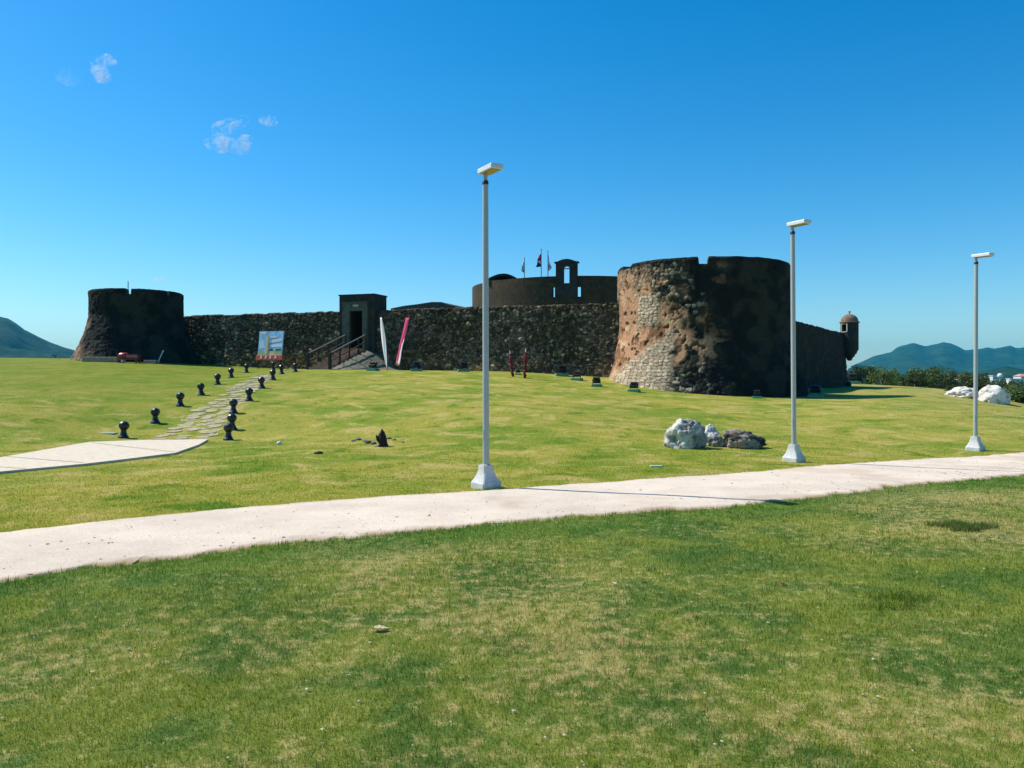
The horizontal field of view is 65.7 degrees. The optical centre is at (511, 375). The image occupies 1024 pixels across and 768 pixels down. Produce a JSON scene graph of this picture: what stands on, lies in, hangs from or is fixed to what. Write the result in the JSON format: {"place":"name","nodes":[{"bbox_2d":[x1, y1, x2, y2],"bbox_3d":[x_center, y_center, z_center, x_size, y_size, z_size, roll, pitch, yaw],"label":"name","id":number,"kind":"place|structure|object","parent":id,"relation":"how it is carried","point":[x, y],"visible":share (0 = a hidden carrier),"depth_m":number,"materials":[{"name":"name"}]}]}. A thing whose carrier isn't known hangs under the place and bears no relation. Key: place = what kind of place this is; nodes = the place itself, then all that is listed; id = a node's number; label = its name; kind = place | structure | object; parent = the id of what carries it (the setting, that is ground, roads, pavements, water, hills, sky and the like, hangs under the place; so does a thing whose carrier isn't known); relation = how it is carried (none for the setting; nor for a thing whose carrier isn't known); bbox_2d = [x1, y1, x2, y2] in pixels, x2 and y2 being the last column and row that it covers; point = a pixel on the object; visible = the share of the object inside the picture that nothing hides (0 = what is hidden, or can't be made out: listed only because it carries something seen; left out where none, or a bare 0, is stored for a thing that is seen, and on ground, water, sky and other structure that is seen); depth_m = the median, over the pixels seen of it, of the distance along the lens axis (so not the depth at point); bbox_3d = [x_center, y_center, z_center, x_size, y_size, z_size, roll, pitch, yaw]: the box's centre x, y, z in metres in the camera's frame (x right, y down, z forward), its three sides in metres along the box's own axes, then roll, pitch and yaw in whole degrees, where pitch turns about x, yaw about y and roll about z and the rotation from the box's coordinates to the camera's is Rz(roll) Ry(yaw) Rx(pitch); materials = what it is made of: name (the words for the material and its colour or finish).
{"place":"outdoors","nodes":[
{"label":"outdoors","id":0,"kind":"place"},
{"bbox_2d":[0,317,74,357],"bbox_3d":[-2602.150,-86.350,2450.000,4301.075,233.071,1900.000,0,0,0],"label":"hills","id":1,"kind":"structure","parent":0,"point":[17,341],"depth_m":2162.34,"materials":[{"name":"blue"}]},
{"bbox_2d":[101,432,117,433],"bbox_3d":[-13.554,1.947,26.650,0.500,0.050,0.300,0,0,0],"label":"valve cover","id":2,"kind":"object","parent":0,"point":[110,433],"visible":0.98,"depth_m":26.70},
{"bbox_2d":[391,302,465,309],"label":"barrack roof","id":3,"kind":"structure","parent":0,"point":[437,305],"depth_m":61.51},
{"bbox_2d":[0,358,1023,767],"bbox_3d":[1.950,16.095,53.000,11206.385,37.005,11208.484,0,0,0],"label":"ground","id":4,"kind":"structure","parent":0,"point":[160,382],"depth_m":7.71,"materials":[{"name":"green plant"}]},
{"bbox_2d":[82,357,119,361],"bbox_3d":[-27.790,-1.077,53.900,2.376,0.360,1.000,0,0,0],"label":"stone ledge","id":5,"kind":"object","parent":4,"relation":"on","point":[99,359],"visible":0.64,"depth_m":53.40,"materials":[{"name":"grey stone"}]},
{"bbox_2d":[0,439,207,473],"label":"paved walk","id":6,"kind":"structure","parent":4,"relation":"on","point":[93,453],"depth_m":20.65,"materials":[{"name":"concrete"}]},
{"bbox_2d":[7,442,172,467],"bbox_3d":[-10.915,2.031,20.709,3.839,0.015,6.799,0,0,0],"label":"paved walk joint","id":7,"kind":"object","parent":6,"relation":"on","point":[82,462],"visible":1,"depth_m":19.82,"materials":[{"name":"grey concrete"}]},
{"bbox_2d":[118,421,128,437],"bbox_3d":[-12.750,1.822,26.061,0.340,0.658,0.340,2,-2,-16],"label":"bollard","id":8,"kind":"object","parent":4,"relation":"on","point":[123,426],"visible":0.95,"depth_m":25.96,"materials":[{"name":"black metal"}]},
{"bbox_2d":[117,353,142,362],"bbox_3d":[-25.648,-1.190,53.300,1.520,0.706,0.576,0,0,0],"label":"car","id":9,"kind":"object","parent":4,"relation":"on","point":[123,357],"visible":1,"depth_m":53.06,"materials":[{"name":"red paint"}]},
{"bbox_2d":[70,288,200,363],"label":"round tower","id":10,"kind":"structure","parent":4,"relation":"on","point":[147,324],"depth_m":55.44,"materials":[{"name":"stone"}]},
{"bbox_2d":[144,360,159,363],"bbox_3d":[-24.458,-0.922,53.900,0.811,0.240,0.700,0,0,0],"label":"stone ledge","id":11,"kind":"object","parent":4,"relation":"on","point":[151,361],"visible":1,"depth_m":53.55,"materials":[{"name":"grey stone"}]},
{"bbox_2d":[150,408,159,423],"bbox_3d":[-13.043,1.509,29.017,0.340,0.658,0.340,0,-1,-29],"label":"bollard","id":12,"kind":"object","parent":4,"relation":"on","point":[155,412],"visible":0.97,"depth_m":28.92,"materials":[{"name":"black metal"}]},
{"bbox_2d":[176,392,184,406],"bbox_3d":[-13.405,1.002,32.059,0.340,0.658,0.340,1,0,-10],"label":"bollard","id":13,"kind":"object","parent":4,"relation":"on","point":[180,396],"visible":0.95,"depth_m":31.96,"materials":[{"name":"black metal"}]},
{"bbox_2d":[197,383,204,395],"bbox_3d":[-13.943,0.655,35.586,0.340,0.658,0.340,-3,-1,-34],"label":"bollard","id":14,"kind":"object","parent":4,"relation":"on","point":[200,386],"visible":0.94,"depth_m":35.48,"materials":[{"name":"black metal"}]},
{"bbox_2d":[153,374,270,439],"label":"flagstone path","id":15,"kind":"structure","parent":4,"relation":"on","point":[205,419],"depth_m":30.18,"materials":[{"name":"grey stone"}]},
{"bbox_2d":[214,373,220,384],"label":"bollard","id":16,"kind":"object","parent":4,"relation":"on","point":[217,376],"visible":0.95,"depth_m":39.61,"materials":[{"name":"black metal"}]},
{"bbox_2d":[223,423,233,440],"bbox_3d":[-9.281,1.885,25.981,0.340,0.658,0.340,0,-3,2],"label":"bollard","id":17,"kind":"object","parent":4,"relation":"on","point":[228,428],"visible":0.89,"depth_m":25.88,"materials":[{"name":"black metal"}]},
{"bbox_2d":[228,368,233,377],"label":"bollard","id":18,"kind":"object","parent":4,"relation":"on","point":[230,370],"visible":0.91,"depth_m":44.08,"materials":[{"name":"black metal"}]},
{"bbox_2d":[227,413,237,429],"bbox_3d":[-9.748,1.653,27.642,0.340,0.658,0.340,-3,0,39],"label":"bollard","id":19,"kind":"object","parent":4,"relation":"on","point":[231,418],"visible":0.73,"depth_m":27.55,"materials":[{"name":"black metal"}]},
{"bbox_2d":[229,399,237,413],"bbox_3d":[-10.715,1.219,30.532,0.340,0.658,0.340,0,-2,-22],"label":"bollard","id":20,"kind":"object","parent":4,"relation":"on","point":[233,403],"visible":0.97,"depth_m":30.43,"materials":[{"name":"black metal"}]},
{"bbox_2d":[243,364,248,372],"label":"bollard","id":21,"kind":"object","parent":4,"relation":"on","point":[246,366],"visible":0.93,"depth_m":48.97,"materials":[{"name":"black metal"}]},
{"bbox_2d":[245,388,252,400],"bbox_3d":[-11.118,0.844,33.571,0.340,0.658,0.340,3,4,36],"label":"bollard","id":22,"kind":"object","parent":4,"relation":"on","point":[248,391],"visible":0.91,"depth_m":33.47,"materials":[{"name":"black metal"}]},
{"bbox_2d":[184,311,338,368],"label":"curtain wall","id":23,"kind":"structure","parent":4,"relation":"on","point":[225,340],"depth_m":58.59,"materials":[{"name":"stone"}]},
{"bbox_2d":[258,377,265,388],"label":"bollard","id":24,"kind":"object","parent":4,"relation":"on","point":[261,380],"visible":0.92,"depth_m":37.55,"materials":[{"name":"black metal"}]},
{"bbox_2d":[256,331,283,368],"bbox_3d":[-16.818,-1.662,55.181,2.166,2.855,0.215,0,-8,20],"label":"picture board","id":25,"kind":"object","parent":4,"relation":"on","point":[270,346],"visible":0.96,"depth_m":55.18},
{"bbox_2d":[269,369,275,379],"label":"bollard","id":26,"kind":"object","parent":4,"relation":"on","point":[272,372],"visible":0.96,"depth_m":41.64,"materials":[{"name":"black metal"}]},
{"bbox_2d":[270,361,275,369],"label":"bollard","id":27,"kind":"object","parent":4,"relation":"on","point":[273,363],"visible":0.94,"depth_m":51.40,"materials":[{"name":"black metal"}]},
{"bbox_2d":[279,365,284,373],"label":"bollard","id":28,"kind":"object","parent":4,"relation":"on","point":[281,367],"visible":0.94,"depth_m":46.17,"materials":[{"name":"black metal"}]},
{"bbox_2d":[292,363,297,371],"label":"bollard","id":29,"kind":"object","parent":4,"relation":"on","point":[295,365],"visible":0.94,"depth_m":48.41,"materials":[{"name":"black metal"}]},
{"bbox_2d":[309,348,399,369],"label":"gate stairs","id":30,"kind":"structure","parent":4,"relation":"on","point":[361,360],"depth_m":53.04,"materials":[{"name":"grey stone"}]},
{"bbox_2d":[306,334,345,369],"bbox_3d":[-12.407,-1.520,53.299,0.220,2.729,4.760,0,0,19],"label":"handrail","id":31,"kind":"object","parent":30,"relation":"on","point":[308,359],"visible":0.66,"depth_m":52.65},
{"bbox_2d":[328,334,366,369],"bbox_3d":[-10.876,-1.520,52.771,0.220,2.729,4.760,0,0,19],"label":"handrail","id":32,"kind":"object","parent":30,"relation":"on","point":[330,359],"visible":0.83,"depth_m":51.83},
{"bbox_2d":[338,293,386,352],"bbox_3d":[-10.597,-2.590,56.187,2.860,6.180,2.120,0,0,19],"label":"gatehouse","id":33,"kind":"object","parent":4,"relation":"on","point":[358,315],"visible":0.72,"depth_m":55.45,"materials":[{"name":"stone"}]},
{"bbox_2d":[351,312,358,347],"bbox_3d":[-11.100,-3.200,56.107,0.050,2.500,0.900,0,0,19],"label":"open door","id":34,"kind":"structure","parent":33,"relation":"in","point":[354,316],"depth_m":56.00,"materials":[{"name":"brown wood"}]},
{"bbox_2d":[366,361,379,370],"bbox_3d":[-8.720,-0.569,49.754,0.682,0.637,0.550,0,0,20],"label":"floodlight","id":35,"kind":"object","parent":4,"relation":"on","point":[372,364],"visible":0.82,"depth_m":49.62,"materials":[{"name":"black metal"}]},
{"bbox_2d":[372,625,388,629],"bbox_3d":[-0.962,1.839,5.774,0.098,0.028,0.097,0,0,38],"label":"stone","id":36,"kind":"object","parent":4,"relation":"on","point":[380,627],"visible":1,"depth_m":5.78,"materials":[{"name":"beige stone"}]},
{"bbox_2d":[376,429,388,446],"bbox_3d":[-3.675,1.805,22.544,0.317,0.608,0.335,0,0,-38],"label":"tree stump","id":37,"kind":"object","parent":4,"relation":"on","point":[381,438],"visible":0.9,"depth_m":22.49,"materials":[{"name":"brown wood"}]},
{"bbox_2d":[380,317,387,369],"bbox_3d":[-8.372,-2.062,51.809,0.538,3.570,0.234,0,0,25],"label":"feather banner","id":38,"kind":"object","parent":4,"relation":"on","point":[383,339],"visible":0.98,"depth_m":51.78,"materials":[{"name":"fabric"}]},
{"bbox_2d":[396,317,409,369],"bbox_3d":[-7.199,-2.092,52.185,0.980,3.514,0.396,0,0,0],"label":"feather banner","id":39,"kind":"object","parent":4,"relation":"on","point":[398,359],"visible":1,"depth_m":52.18,"materials":[{"name":"fabric"}]},
{"bbox_2d":[410,361,421,370],"bbox_3d":[-6.115,-0.572,50.779,0.744,0.694,0.600,0,0,-5],"label":"floodlight","id":40,"kind":"object","parent":4,"relation":"on","point":[416,364],"visible":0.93,"depth_m":50.61,"materials":[{"name":"black metal"}]},
{"bbox_2d":[457,362,469,371],"bbox_3d":[-3.131,-0.546,51.088,0.744,0.694,0.600,0,0,-10],"label":"floodlight","id":41,"kind":"object","parent":4,"relation":"on","point":[463,364],"visible":0.87,"depth_m":50.91,"materials":[{"name":"black metal"}]},
{"bbox_2d":[471,163,502,489],"bbox_3d":[-0.388,-0.723,14.258,0.412,6.015,0.683,0,0,-38],"label":"street lamp","id":42,"kind":"object","parent":4,"relation":"on","point":[485,477],"visible":0.97,"depth_m":14.30,"materials":[{"name":"white metal"}]},
{"bbox_2d":[376,302,619,376],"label":"curtain wall","id":43,"kind":"structure","parent":4,"relation":"on","point":[582,338],"depth_m":52.11,"materials":[{"name":"stone"}]},
{"bbox_2d":[509,350,513,376],"bbox_3d":[-0.030,-0.632,47.804,0.354,1.824,0.256,0,0,0],"label":"furled pennant","id":44,"kind":"object","parent":4,"relation":"on","point":[511,364],"visible":0.97,"depth_m":47.73,"materials":[{"name":"red fabric"}]},
{"bbox_2d":[0,452,1023,582],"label":"footpath","id":45,"kind":"structure","parent":4,"relation":"on","point":[24,553],"depth_m":11.67,"materials":[{"name":"concrete"}]},
{"bbox_2d":[523,348,527,377],"bbox_3d":[0.802,-0.642,47.243,0.298,2.020,0.258,0,0,0],"label":"furled pennant","id":46,"kind":"object","parent":4,"relation":"on","point":[525,364],"visible":0.95,"depth_m":47.17,"materials":[{"name":"red fabric"}]},
{"bbox_2d":[472,259,617,306],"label":"round keep","id":47,"kind":"structure","parent":4,"relation":"on","point":[507,289],"depth_m":65.63,"materials":[{"name":"brown stone"}]},
{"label":"flagpole","id":48,"kind":"object","parent":47,"relation":"on","visible":0},
{"bbox_2d":[536,254,540,266],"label":"flag","id":49,"kind":"object","parent":48,"relation":"attached to","point":[538,262],"visible":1,"depth_m":72.00,"materials":[{"name":"fabric"}]},
{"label":"flagpole","id":50,"kind":"object","parent":47,"relation":"on","visible":0},
{"bbox_2d":[548,255,551,270],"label":"flag","id":51,"kind":"object","parent":50,"relation":"attached to","point":[549,267],"visible":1,"depth_m":71.99,"materials":[{"name":"fabric"}]},
{"bbox_2d":[554,365,568,376],"bbox_3d":[3.118,-0.305,50.000,0.806,0.752,0.650,0,0,-6],"label":"floodlight","id":52,"kind":"object","parent":4,"relation":"on","point":[561,368],"visible":0.97,"depth_m":49.79,"materials":[{"name":"black metal"}]},
{"bbox_2d":[570,371,582,380],"bbox_3d":[3.937,0.023,48.182,0.651,0.608,0.525,0,0,24],"label":"floodlight","id":53,"kind":"object","parent":4,"relation":"on","point":[576,373],"visible":0.95,"depth_m":48.02,"materials":[{"name":"black metal"}]},
{"bbox_2d":[591,377,601,386],"bbox_3d":[4.798,0.381,45.068,0.620,0.579,0.500,0,0,3],"label":"floodlight","id":54,"kind":"object","parent":4,"relation":"on","point":[596,379],"visible":0.92,"depth_m":44.91,"materials":[{"name":"black metal"}]},
{"bbox_2d":[627,382,640,392],"bbox_3d":[6.657,0.635,43.291,0.620,0.579,0.500,0,0,23],"label":"floodlight","id":55,"kind":"object","parent":4,"relation":"on","point":[633,384],"visible":0.91,"depth_m":43.17,"materials":[{"name":"black metal"}]},
{"bbox_2d":[663,418,707,448],"bbox_3d":[4.905,1.677,22.492,1.217,0.936,0.974,0,0,0],"label":"boulder","id":56,"kind":"object","parent":4,"relation":"on","point":[681,433],"visible":0.87,"depth_m":22.21,"materials":[{"name":"grey stone"}]},
{"bbox_2d":[609,256,808,396],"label":"round tower","id":57,"kind":"structure","parent":4,"relation":"on","point":[718,325],"depth_m":45.12,"materials":[{"name":"stone"}]},
{"bbox_2d":[705,424,719,436],"bbox_3d":[5.990,1.774,23.843,0.525,0.656,0.494,0,0,-38],"label":"boulder","id":58,"kind":"object","parent":4,"relation":"on","point":[710,429],"visible":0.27,"depth_m":23.74,"materials":[{"name":"grey stone"}]},
{"bbox_2d":[706,433,724,446],"bbox_3d":[5.934,1.882,23.060,0.665,0.441,0.532,0,0,0],"label":"boulder","id":59,"kind":"object","parent":4,"relation":"on","point":[715,439],"visible":0.69,"depth_m":22.87,"materials":[{"name":"grey stone"}]},
{"bbox_2d":[722,429,766,448],"bbox_3d":[6.683,1.847,22.915,1.312,0.599,1.050,0,0,0],"label":"boulder","id":60,"kind":"object","parent":4,"relation":"on","point":[736,438],"visible":0.88,"depth_m":22.56,"materials":[{"name":"grey stone"}]},
{"bbox_2d":[752,390,761,397],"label":"floodlight","id":61,"kind":"object","parent":4,"relation":"on","point":[756,392],"visible":0.9,"depth_m":42.72,"materials":[{"name":"black metal"}]},
{"bbox_2d":[782,219,810,462],"bbox_3d":[6.881,-0.676,19.066,0.418,6.023,0.659,0,0,-37],"label":"street lamp","id":62,"kind":"object","parent":4,"relation":"on","point":[794,453],"visible":0.98,"depth_m":19.11,"materials":[{"name":"white metal"}]},
{"bbox_2d":[808,385,822,396],"bbox_3d":[17.224,0.911,45.059,0.806,0.752,0.650,0,0,23],"label":"floodlight","id":63,"kind":"object","parent":4,"relation":"on","point":[815,388],"visible":0.84,"depth_m":44.90,"materials":[{"name":"black metal"}]},
{"bbox_2d":[796,321,847,387],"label":"curtain wall","id":64,"kind":"structure","parent":4,"relation":"on","point":[820,354],"depth_m":74.71,"materials":[{"name":"stone"}]},
{"bbox_2d":[839,311,859,360],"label":"sentry turret","id":65,"kind":"object","parent":64,"relation":"attached to","point":[849,326],"visible":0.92,"depth_m":85.55,"materials":[{"name":"stone"}]},
{"bbox_2d":[841,323,847,331],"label":"window frame","id":66,"kind":"structure","parent":65,"relation":"in","point":[844,323],"depth_m":85.54,"materials":[{"name":"grey stone"}]},
{"bbox_2d":[843,381,852,388],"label":"floodlight","id":67,"kind":"object","parent":4,"relation":"on","point":[847,384],"visible":0.82,"depth_m":67.34,"materials":[{"name":"black metal"}]},
{"bbox_2d":[848,373,858,383],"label":"floodlight","id":68,"kind":"object","parent":4,"relation":"on","point":[852,376],"visible":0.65,"depth_m":97.88,"materials":[{"name":"black metal"}]},
{"bbox_2d":[847,364,875,384],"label":"bush","id":69,"kind":"object","parent":4,"relation":"on","point":[858,371],"visible":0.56,"depth_m":103.01,"materials":[{"name":"green plant"}]},
{"bbox_2d":[862,364,899,384],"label":"bush","id":70,"kind":"object","parent":4,"relation":"on","point":[886,377],"visible":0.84,"depth_m":101.37,"materials":[{"name":"green plant"}]},
{"bbox_2d":[892,366,942,387],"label":"bush","id":71,"kind":"object","parent":4,"relation":"on","point":[909,377],"visible":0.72,"depth_m":95.36,"materials":[{"name":"green plant"}]},
{"bbox_2d":[909,364,958,387],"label":"bush","id":72,"kind":"object","parent":4,"relation":"on","point":[932,372],"visible":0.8,"depth_m":93.53,"materials":[{"name":"green plant"}]},
{"bbox_2d":[859,379,1013,399],"bbox_3d":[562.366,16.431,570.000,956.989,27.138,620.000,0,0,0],"label":"woodland","id":73,"kind":"object","parent":4,"relation":"on","point":[916,386],"visible":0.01,"depth_m":600.79,"materials":[{"name":"green plant"}]},
{"bbox_2d":[928,378,960,388],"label":"bush","id":74,"kind":"object","parent":4,"relation":"on","point":[944,383],"visible":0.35,"depth_m":89.59,"materials":[{"name":"green plant"}]},
{"bbox_2d":[944,386,978,398],"bbox_3d":[34.532,1.319,60.718,2.420,1.012,2.094,0,0,-37],"label":"boulder","id":75,"kind":"object","parent":4,"relation":"on","point":[964,392],"visible":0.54,"depth_m":60.07,"materials":[{"name":"grey stone"}]},
{"bbox_2d":[944,371,1003,390],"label":"bush","id":76,"kind":"object","parent":4,"relation":"on","point":[967,381],"visible":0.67,"depth_m":75.13,"materials":[{"name":"green plant"}]},
{"bbox_2d":[965,252,993,451],"bbox_3d":[13.718,-0.545,23.234,0.410,6.015,0.692,0,0,-38],"label":"street lamp","id":77,"kind":"object","parent":4,"relation":"on","point":[975,443],"visible":0.98,"depth_m":23.30,"materials":[{"name":"grey metal"}]},
{"bbox_2d":[984,375,998,381],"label":"house","id":78,"kind":"structure","parent":4,"relation":"on","point":[993,377],"depth_m":477.19,"materials":[{"name":"white paint"}]},
{"bbox_2d":[978,385,1010,404],"bbox_3d":[35.548,1.446,58.554,2.308,1.537,1.846,0,0,0],"label":"boulder","id":79,"kind":"object","parent":4,"relation":"on","point":[996,394],"visible":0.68,"depth_m":57.89,"materials":[{"name":"grey stone"}]},
{"bbox_2d":[990,380,1018,388],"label":"bush","id":80,"kind":"object","parent":4,"relation":"on","point":[1003,381],"visible":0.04,"depth_m":77.64,"materials":[{"name":"green plant"}]},
{"bbox_2d":[998,379,1023,386],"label":"bush","id":81,"kind":"object","parent":4,"relation":"on","point":[1021,383],"visible":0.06,"depth_m":88.86,"materials":[{"name":"green plant"}]},
{"bbox_2d":[1003,384,1023,402],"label":"bush","id":82,"kind":"object","parent":4,"relation":"on","point":[1015,392],"visible":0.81,"depth_m":61.50,"materials":[{"name":"green plant"}]},
{"bbox_2d":[1006,379,1023,384],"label":"house","id":83,"kind":"structure","parent":4,"relation":"on","point":[1012,380],"depth_m":457.28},
{"bbox_2d":[1013,374,1023,378],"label":"house","id":84,"kind":"structure","parent":4,"relation":"on","point":[1019,376],"depth_m":518.77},
{"bbox_2d":[0,0,1023,369],"label":"sky","id":85,"kind":"structure","parent":0,"point":[231,157],"materials":[{"name":"blue"}]},
{"bbox_2d":[847,342,1023,376],"bbox_3d":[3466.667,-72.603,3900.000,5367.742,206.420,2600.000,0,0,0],"label":"mountains","id":86,"kind":"structure","parent":0,"point":[903,359],"depth_m":3696.65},
{"bbox_2d":[848,366,1023,380],"bbox_3d":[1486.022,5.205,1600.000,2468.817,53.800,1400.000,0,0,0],"label":"foothills","id":87,"kind":"structure","parent":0,"point":[1008,372],"depth_m":1614.65,"materials":[{"name":"green plant"}]}
]}

